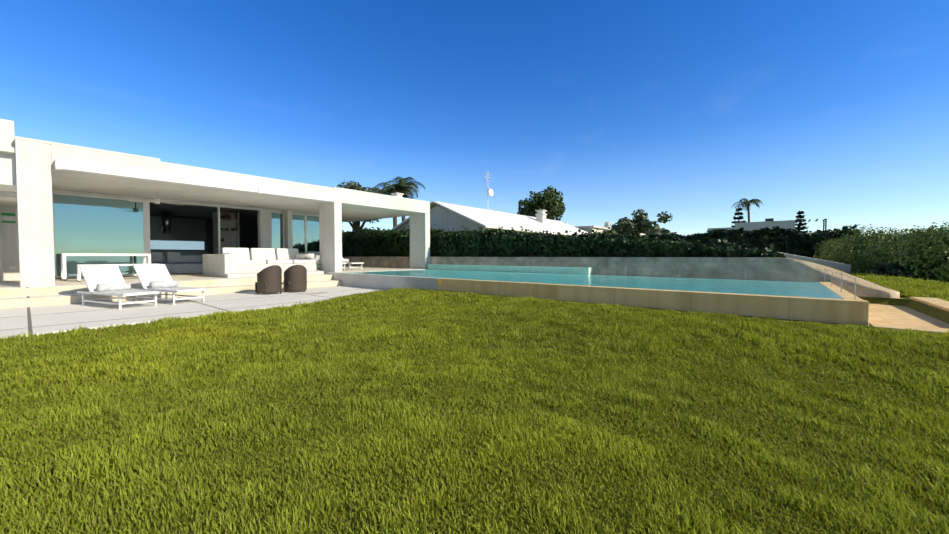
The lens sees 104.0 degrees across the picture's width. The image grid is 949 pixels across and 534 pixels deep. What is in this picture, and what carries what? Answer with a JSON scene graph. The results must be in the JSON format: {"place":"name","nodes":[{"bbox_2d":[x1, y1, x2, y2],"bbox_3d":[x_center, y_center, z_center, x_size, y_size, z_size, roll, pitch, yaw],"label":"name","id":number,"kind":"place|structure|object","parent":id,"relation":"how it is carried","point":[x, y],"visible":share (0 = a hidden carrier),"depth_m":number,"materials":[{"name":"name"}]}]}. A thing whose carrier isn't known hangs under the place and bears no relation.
{"place":"outdoors","nodes":[
{"label":"outdoors","id":0,"kind":"place"},
{"bbox_2d":[1,213,15,222],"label":"sign plates","id":1,"kind":"object","parent":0,"point":[9,214],"visible":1,"depth_m":10.22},
{"bbox_2d":[55,273,202,278],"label":"interior floor","id":2,"kind":"structure","parent":0,"point":[129,276],"depth_m":13.54,"materials":[{"name":"beige tile"}]},
{"bbox_2d":[52,192,145,277],"bbox_3d":[-11.749,-0.954,11.690,0.060,2.510,2.080,1,2,39],"label":"glazing frame","id":3,"kind":"object","parent":2,"relation":"on","point":[105,198],"visible":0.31,"depth_m":11.80,"materials":[{"name":"white metal"}]},
{"bbox_2d":[53,194,143,275],"bbox_3d":[-11.745,-0.954,11.687,0.010,2.420,1.990,1,2,39],"label":"glass","id":4,"kind":"object","parent":3,"relation":"in","point":[95,225],"visible":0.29,"depth_m":11.60,"materials":[{"name":"clear glass"}]},
{"bbox_2d":[145,202,150,263],"bbox_3d":[-11.057,-0.965,12.546,0.080,2.540,0.120,1,2,39],"label":"door frame","id":5,"kind":"object","parent":2,"relation":"on","point":[147,225],"visible":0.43,"depth_m":12.51,"materials":[{"name":"white metal"}]},
{"bbox_2d":[150,216,207,261],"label":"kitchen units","id":6,"kind":"object","parent":2,"relation":"on","point":[188,229],"visible":0.24,"depth_m":18.38},
{"bbox_2d":[151,249,209,250],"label":"island top","id":7,"kind":"structure","parent":6,"relation":"on","point":[182,250],"depth_m":16.48,"materials":[{"name":"grey"}]},
{"bbox_2d":[163,255,202,273],"bbox_3d":[-11.529,-0.098,14.335,1.050,0.700,1.800,1,2,39],"label":"indoor sofa","id":8,"kind":"object","parent":2,"relation":"on","point":[183,268],"visible":0.35,"depth_m":14.28,"materials":[{"name":"grey fabric"}]},
{"bbox_2d":[151,252,180,261],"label":"indoor sofa pillows","id":9,"kind":"object","parent":8,"relation":"on","point":[170,256],"visible":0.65,"depth_m":14.18,"materials":[{"name":"grey fabric"}]},
{"bbox_2d":[151,262,202,263],"bbox_3d":[-11.421,-0.156,14.244,0.730,0.060,1.700,1,2,39],"label":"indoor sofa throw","id":10,"kind":"object","parent":8,"relation":"on","point":[176,262],"visible":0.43,"depth_m":13.95,"materials":[{"name":"grey fabric"}]},
{"bbox_2d":[149,202,257,253],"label":"interior walls","id":11,"kind":"structure","parent":2,"relation":"on","point":[248,226],"depth_m":18.26,"materials":[{"name":"grey"}]},
{"bbox_2d":[161,211,172,234],"bbox_3d":[-13.596,-1.940,16.372,0.400,1.020,0.400,1,2,39],"label":"cooker hood","id":12,"kind":"object","parent":11,"relation":"on","point":[166,224],"visible":0.92,"depth_m":16.25,"materials":[{"name":"black metal"}]},
{"bbox_2d":[150,240,203,249],"bbox_3d":[-15.756,-1.029,17.662,0.040,0.500,4.800,1,2,39],"label":"kitchen splash window","id":13,"kind":"structure","parent":11,"relation":"in","point":[183,245],"depth_m":18.64,"materials":[{"name":"glass"}]},
{"bbox_2d":[217,207,220,253],"bbox_3d":[-9.767,-1.014,14.189,0.060,2.540,0.060,1,2,39],"label":"door frame","id":14,"kind":"object","parent":2,"relation":"on","point":[219,246],"visible":0.64,"depth_m":14.16,"materials":[{"name":"white metal"}]},
{"bbox_2d":[213,211,239,253],"bbox_3d":[-11.058,-1.135,16.527,0.650,2.640,0.830,1,2,39],"label":"shelf unit","id":15,"kind":"object","parent":2,"relation":"on","point":[231,239],"visible":0.56,"depth_m":16.52,"materials":[{"name":"paint"}]},
{"bbox_2d":[220,214,235,252],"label":"shelf objects","id":16,"kind":"object","parent":15,"relation":"attached to","point":[226,216],"visible":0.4,"depth_m":16.32,"materials":[{"name":"brown wood"}]},
{"bbox_2d":[0,286,383,337],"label":"patio","id":17,"kind":"structure","parent":0,"point":[37,320],"depth_m":7.21,"materials":[{"name":"grey stone"}]},
{"bbox_2d":[77,265,159,309],"bbox_3d":[-7.476,0.387,7.771,1.800,0.844,0.620,1,2,24],"label":"lounge chair","id":18,"kind":"object","parent":17,"relation":"on","point":[119,298],"visible":0.85,"depth_m":7.68,"materials":[{"name":"white metal"}]},
{"bbox_2d":[83,266,153,293],"bbox_3d":[-7.416,0.258,7.740,1.598,0.520,0.550,1,2,24],"label":"cushion","id":19,"kind":"object","parent":18,"relation":"on","point":[95,276],"visible":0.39,"depth_m":7.93,"materials":[{"name":"fabric"}]},
{"bbox_2d":[96,282,130,291],"bbox_3d":[-7.623,0.422,7.835,0.170,0.166,0.500,1,2,24],"label":"pillow","id":20,"kind":"object","parent":19,"relation":"on","point":[104,287],"visible":0.95,"depth_m":7.77,"materials":[{"name":"white fabric"}]},
{"bbox_2d":[130,264,206,304],"bbox_3d":[-7.013,0.365,8.490,1.800,0.844,0.620,1,2,24],"label":"sun lounger frame","id":21,"kind":"object","parent":17,"relation":"on","point":[173,294],"visible":0.75,"depth_m":8.39,"materials":[{"name":"white metal"}]},
{"bbox_2d":[136,265,200,289],"bbox_3d":[-6.952,0.236,8.459,1.598,0.520,0.550,1,2,24],"label":"sun lounger sling","id":22,"kind":"object","parent":21,"relation":"on","point":[148,274],"visible":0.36,"depth_m":8.66,"materials":[{"name":"fabric"}]},
{"bbox_2d":[149,280,178,288],"bbox_3d":[-7.160,0.400,8.555,0.170,0.166,0.500,1,2,24],"label":"pillow","id":23,"kind":"object","parent":22,"relation":"on","point":[163,284],"visible":0.95,"depth_m":8.49,"materials":[{"name":"white fabric"}]},
{"bbox_2d":[255,282,282,294],"bbox_3d":[-5.638,0.448,10.208,0.477,0.576,0.569,1,2,31],"label":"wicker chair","id":24,"kind":"object","parent":17,"relation":"on","point":[264,284],"visible":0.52,"depth_m":10.10,"materials":[{"name":"brown wicker"}]},
{"bbox_2d":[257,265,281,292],"bbox_3d":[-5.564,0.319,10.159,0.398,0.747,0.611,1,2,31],"label":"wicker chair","id":25,"kind":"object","parent":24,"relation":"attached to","point":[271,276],"visible":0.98,"depth_m":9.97,"materials":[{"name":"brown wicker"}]},
{"bbox_2d":[0,119,429,286],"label":"house shell","id":26,"kind":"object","parent":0,"point":[32,179],"visible":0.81,"depth_m":10.34,"materials":[{"name":"paint"}]},
{"bbox_2d":[0,146,14,153],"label":"scupper","id":27,"kind":"object","parent":26,"relation":"attached to","point":[5,149],"visible":1,"depth_m":7.82,"materials":[{"name":"paint"}]},
{"bbox_2d":[4,217,15,268],"bbox_3d":[-12.831,-0.666,10.244,0.020,1.440,0.180,1,2,39],"label":"white sign","id":28,"kind":"object","parent":26,"relation":"attached to","point":[10,218],"visible":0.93,"depth_m":10.24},
{"bbox_2d":[128,192,180,204],"bbox_3d":[-9.624,-2.120,11.347,1.249,0.360,1.309,1,2,39],"label":"ceiling fan","id":29,"kind":"object","parent":26,"relation":"attached to","point":[157,201],"visible":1,"depth_m":11.30,"materials":[{"name":"white metal"}]},
{"bbox_2d":[55,158,335,201],"bbox_3d":[-7.190,-2.380,10.819,0.230,0.272,6.700,1,2,39],"label":"roof fascia","id":30,"kind":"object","parent":26,"relation":"attached to","point":[65,164],"visible":1,"depth_m":9.88,"materials":[{"name":"white paint"}]},
{"bbox_2d":[271,212,283,247],"bbox_3d":[-8.388,-1.077,15.767,0.060,2.510,0.550,1,2,39],"label":"glazing frame","id":31,"kind":"object","parent":26,"relation":"attached to","point":[283,228],"visible":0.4,"depth_m":15.82,"materials":[{"name":"grey metal"}]},
{"bbox_2d":[271,213,282,253],"bbox_3d":[-8.384,-1.077,15.764,0.010,2.420,0.460,1,2,39],"label":"glass","id":32,"kind":"object","parent":31,"relation":"in","point":[277,230],"visible":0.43,"depth_m":15.75,"materials":[{"name":"glass"}]},
{"bbox_2d":[292,213,305,253],"bbox_3d":[-7.847,-1.096,16.422,0.060,2.510,0.750,1,2,39],"label":"glazing frame","id":33,"kind":"object","parent":26,"relation":"attached to","point":[305,228],"visible":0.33,"depth_m":16.66,"materials":[{"name":"grey metal"}]},
{"bbox_2d":[292,214,304,253],"bbox_3d":[-7.844,-1.096,16.419,0.010,2.420,0.660,1,2,39],"label":"glass","id":34,"kind":"object","parent":33,"relation":"in","point":[298,227],"visible":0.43,"depth_m":16.46,"materials":[{"name":"clear glass"}]},
{"bbox_2d":[306,215,318,259],"bbox_3d":[-7.164,-1.121,17.252,0.060,2.510,1.400,1,2,39],"label":"glazing frame","id":35,"kind":"object","parent":26,"relation":"attached to","point":[306,230],"visible":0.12,"depth_m":16.71,"materials":[{"name":"white metal"}]},
{"bbox_2d":[307,216,319,268],"bbox_3d":[-7.160,-1.121,17.248,0.010,2.420,1.310,1,2,39],"label":"glass","id":36,"kind":"object","parent":35,"relation":"in","point":[313,241],"depth_m":16.96,"materials":[{"name":"glass"}]},
{"bbox_2d":[317,266,421,273],"bbox_3d":[-6.150,0.495,17.579,7.150,0.840,4.780,1,2,39],"label":"pool deck stone","id":37,"kind":"object","parent":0,"point":[364,269],"visible":0.14,"depth_m":16.38,"materials":[{"name":"beige stone"}]},
{"bbox_2d":[342,257,363,269],"bbox_3d":[-5.858,-0.293,16.686,1.900,0.789,0.660,1,2,35],"label":"sun lounger","id":38,"kind":"object","parent":37,"relation":"on","point":[349,266],"visible":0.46,"depth_m":16.28,"materials":[{"name":"white metal"}]},
{"bbox_2d":[0,261,948,533],"bbox_3d":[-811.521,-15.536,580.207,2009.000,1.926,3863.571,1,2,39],"label":"lawn","id":39,"kind":"structure","parent":0,"point":[934,312],"depth_m":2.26,"materials":[{"name":"green plant"}]},
{"bbox_2d":[0,275,341,308],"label":"terrace steps","id":40,"kind":"structure","parent":39,"relation":"on","point":[31,302],"depth_m":8.46,"materials":[{"name":"stone"}]},
{"bbox_2d":[0,274,318,286],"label":"terrace paving","id":41,"kind":"structure","parent":40,"relation":"on","point":[16,283],"depth_m":10.64,"materials":[{"name":"stone"}]},
{"bbox_2d":[60,253,150,280],"bbox_3d":[-10.842,-0.022,10.963,0.800,0.750,1.830,1,2,39],"label":"outdoor dining table","id":42,"kind":"object","parent":41,"relation":"on","point":[63,267],"visible":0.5,"depth_m":10.46,"materials":[{"name":"white metal"}]},
{"bbox_2d":[77,264,133,281],"bbox_3d":[-9.935,0.145,10.402,0.380,0.450,1.650,1,2,39],"label":"outdoor bench","id":43,"kind":"object","parent":41,"relation":"on","point":[78,274],"visible":0.56,"depth_m":9.97,"materials":[{"name":"white metal"}]},
{"bbox_2d":[202,254,323,277],"bbox_3d":[-7.503,-0.087,13.284,2.500,0.740,3.100,1,2,39],"label":"outdoor sofa","id":44,"kind":"object","parent":41,"relation":"on","point":[223,265],"visible":0.71,"depth_m":12.08,"materials":[{"name":"fabric"}]},
{"bbox_2d":[221,248,316,264],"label":"sofa cushions","id":45,"kind":"object","parent":44,"relation":"on","point":[267,255],"visible":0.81,"depth_m":13.65,"materials":[{"name":"white fabric"}]},
{"bbox_2d":[224,253,315,258],"bbox_3d":[-7.353,-0.381,13.418,1.250,0.240,2.710,1,2,39],"label":"built in sofa bolsters","id":46,"kind":"object","parent":45,"relation":"on","point":[305,256],"visible":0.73,"depth_m":14.06,"materials":[{"name":"white fabric"}]},
{"bbox_2d":[0,274,341,299],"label":"pale step treads","id":47,"kind":"object","parent":40,"relation":"on","point":[4,298],"depth_m":8.53,"materials":[{"name":"stone"}]},
{"bbox_2d":[337,180,385,230],"bbox_3d":[-10.599,-3.590,33.129,6.638,7.758,6.182,1,2,39],"label":"tree","id":48,"kind":"object","parent":39,"relation":"on","point":[353,186],"depth_m":32.02,"materials":[{"name":"green plant"}]},
{"bbox_2d":[382,176,425,221],"bbox_3d":[-6.449,-3.837,33.367,3.847,8.151,3.380,1,2,39],"label":"palm behind villa","id":49,"kind":"object","parent":39,"relation":"on","point":[405,180],"depth_m":32.89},
{"bbox_2d":[428,264,592,274],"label":"wall","id":50,"kind":"structure","parent":39,"relation":"on","point":[555,270],"depth_m":13.76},
{"bbox_2d":[343,269,843,298],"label":"pool water","id":51,"kind":"structure","parent":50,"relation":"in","point":[794,288],"depth_m":8.47,"materials":[{"name":"teal liquid"}]},
{"bbox_2d":[517,186,565,220],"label":"tree","id":52,"kind":"object","parent":39,"relation":"on","point":[552,205],"depth_m":40.10,"materials":[{"name":"green plant"}]},
{"bbox_2d":[574,225,644,235],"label":"neighbour house","id":53,"kind":"structure","parent":39,"relation":"on","point":[594,228],"depth_m":35.98,"materials":[{"name":"paint"}]},
{"bbox_2d":[604,222,610,227],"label":"chimney","id":54,"kind":"object","parent":53,"relation":"on","point":[607,225],"visible":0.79,"depth_m":43.76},
{"bbox_2d":[344,257,899,297],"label":"concrete retaining wall","id":55,"kind":"structure","parent":39,"relation":"on","point":[775,269],"depth_m":10.53,"materials":[{"name":"grey concrete"}]},
{"bbox_2d":[626,218,654,236],"bbox_3d":[14.845,-2.333,34.392,4.491,4.769,3.340,1,2,18],"label":"olive trunk","id":56,"kind":"object","parent":39,"relation":"on","point":[637,234],"visible":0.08,"depth_m":33.99,"materials":[{"name":"brown plant"}]},
{"bbox_2d":[602,209,672,235],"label":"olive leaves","id":57,"kind":"object","parent":56,"relation":"on","point":[626,225],"visible":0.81,"depth_m":33.45,"materials":[{"name":"green plant"}]},
{"bbox_2d":[639,224,861,258],"bbox_3d":[25.812,-1.912,39.780,22.112,4.863,3.460,1,2,39],"label":"cypress hedge","id":58,"kind":"object","parent":39,"relation":"on","point":[766,237],"depth_m":35.61,"materials":[{"name":"green plant"}]},
{"bbox_2d":[835,258,939,280],"bbox_3d":[30.087,0.046,31.086,3.306,1.607,37.324,1,2,34],"label":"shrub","id":59,"kind":"object","parent":39,"relation":"on","point":[890,270],"depth_m":16.73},
{"bbox_2d":[868,297,948,334],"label":"paved path","id":60,"kind":"structure","parent":39,"relation":"on","point":[887,316],"depth_m":6.29,"materials":[{"name":"beige stone"}]},
{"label":"tree trunk","id":61,"kind":"object","parent":39,"relation":"on","visible":0},
{"bbox_2d":[643,226,673,235],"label":"tree leaves","id":62,"kind":"object","parent":61,"relation":"on","point":[663,231],"visible":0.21,"depth_m":59.34,"materials":[{"name":"green plant"}]},
{"bbox_2d":[0,0,948,235],"label":"sky","id":63,"kind":"structure","parent":0,"point":[836,111],"materials":[{"name":"blue"}]},
{"bbox_2d":[326,272,868,325],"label":"pool wall","id":64,"kind":"structure","parent":0,"point":[848,309],"depth_m":6.49,"materials":[{"name":"beige stone"}]},
{"bbox_2d":[624,266,855,299],"bbox_3d":[4.560,0.202,8.662,5.606,0.320,4.514,1,2,39],"label":"glass railing","id":65,"kind":"object","parent":64,"relation":"on","point":[625,270],"visible":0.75,"depth_m":8.76,"materials":[{"name":"clear glass"}]},
{"bbox_3d":[-5.212,0.430,10.814,0.551,0.576,0.594,1,2,39],"label":"wicker chair base","id":66,"kind":"object","parent":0,"visible":0},
{"bbox_2d":[284,265,306,290],"bbox_3d":[-5.157,0.301,10.732,0.611,0.747,0.398,-1,2,-40],"label":"wicker chair shell","id":67,"kind":"object","parent":66,"relation":"attached to","point":[295,276],"visible":0.98,"depth_m":10.56},
{"bbox_3d":[-6.398,-0.274,16.031,1.945,0.789,0.807,1,2,39],"label":"deck lounger frame","id":68,"kind":"object","parent":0,"visible":0},
{"bbox_2d":[309,252,319,262],"bbox_3d":[-6.380,-0.405,16.014,1.784,0.469,0.590,1,2,35],"label":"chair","id":69,"kind":"object","parent":68,"relation":"on","point":[317,254],"visible":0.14,"depth_m":16.38,"materials":[{"name":"white fabric"}]},
{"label":"hedge bank ground","id":70,"kind":"structure","parent":0,"visible":0},
{"bbox_2d":[392,189,396,227],"bbox_3d":[-6.507,-2.996,30.387,0.812,6.650,0.688,1,2,39],"label":"palm trunk","id":71,"kind":"object","parent":70,"relation":"on","point":[394,221],"visible":0.17,"depth_m":30.10,"materials":[{"name":"brown plant"}]},
{"bbox_2d":[375,182,412,197],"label":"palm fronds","id":72,"kind":"object","parent":71,"relation":"attached to","point":[397,187],"visible":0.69,"depth_m":30.23,"materials":[{"name":"green plant"}]},
{"bbox_2d":[397,205,556,234],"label":"neighbour house walls","id":73,"kind":"structure","parent":70,"relation":"on","point":[441,218],"depth_m":22.71,"materials":[{"name":"paint"}]},
{"bbox_2d":[391,201,587,234],"bbox_3d":[2.726,-3.380,29.772,8.700,1.847,17.200,1,2,39],"label":"roof","id":74,"kind":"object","parent":73,"relation":"on","point":[486,218],"visible":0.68,"depth_m":25.12,"materials":[{"name":"white paint"}]},
{"bbox_2d":[484,171,493,209],"bbox_3d":[1.001,-5.518,26.917,0.586,2.900,0.800,1,2,39],"label":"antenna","id":75,"kind":"object","parent":74,"relation":"on","point":[489,192],"visible":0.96,"depth_m":26.87,"materials":[{"name":"white metal"}]},
{"bbox_2d":[535,210,546,223],"bbox_3d":[5.469,-3.963,30.410,0.720,1.380,0.720,1,2,39],"label":"chimney","id":76,"kind":"object","parent":74,"relation":"on","point":[541,216],"visible":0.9,"depth_m":30.17,"materials":[{"name":"white paint"}]},
{"bbox_2d":[342,224,785,257],"bbox_3d":[-3.334,-1.326,19.544,30.207,2.167,1.732,1,2,39],"label":"boundary hedge","id":77,"kind":"object","parent":70,"relation":"on","point":[651,245],"depth_m":14.21,"materials":[{"name":"green plant"}]},
{"bbox_2d":[707,220,794,230],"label":"white house","id":78,"kind":"structure","parent":70,"relation":"on","point":[751,226],"depth_m":56.88,"materials":[{"name":"white paint"}]},
{"bbox_2d":[731,198,763,221],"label":"palm","id":79,"kind":"object","parent":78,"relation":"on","point":[754,201],"depth_m":62.65,"materials":[{"name":"green plant"}]},
{"bbox_2d":[765,218,826,230],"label":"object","id":80,"kind":"object","parent":78,"relation":"on","point":[824,221],"visible":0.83,"depth_m":55.27,"materials":[{"name":"grey"}]},
{"bbox_2d":[779,252,850,272],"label":"wall","id":81,"kind":"structure","parent":70,"relation":"on","point":[843,267],"depth_m":23.31,"materials":[{"name":"grey concrete"}]},
{"bbox_2d":[813,221,948,283],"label":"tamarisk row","id":82,"kind":"object","parent":70,"relation":"on","point":[929,246],"depth_m":18.78,"materials":[{"name":"green plant"}]},
{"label":"norfolk trunk","id":83,"kind":"object","parent":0,"visible":0},
{"bbox_2d":[731,208,745,226],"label":"norfolk pine needles","id":84,"kind":"object","parent":83,"relation":"on","point":[739,217],"visible":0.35,"depth_m":69.71,"materials":[{"name":"green plant"}]},
{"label":"norfolk pine trunk","id":85,"kind":"object","parent":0,"visible":0},
{"bbox_2d":[795,211,807,232],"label":"norfolk pine needles","id":86,"kind":"object","parent":85,"relation":"on","point":[800,224],"visible":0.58,"depth_m":62.69,"materials":[{"name":"green plant"}]}
]}

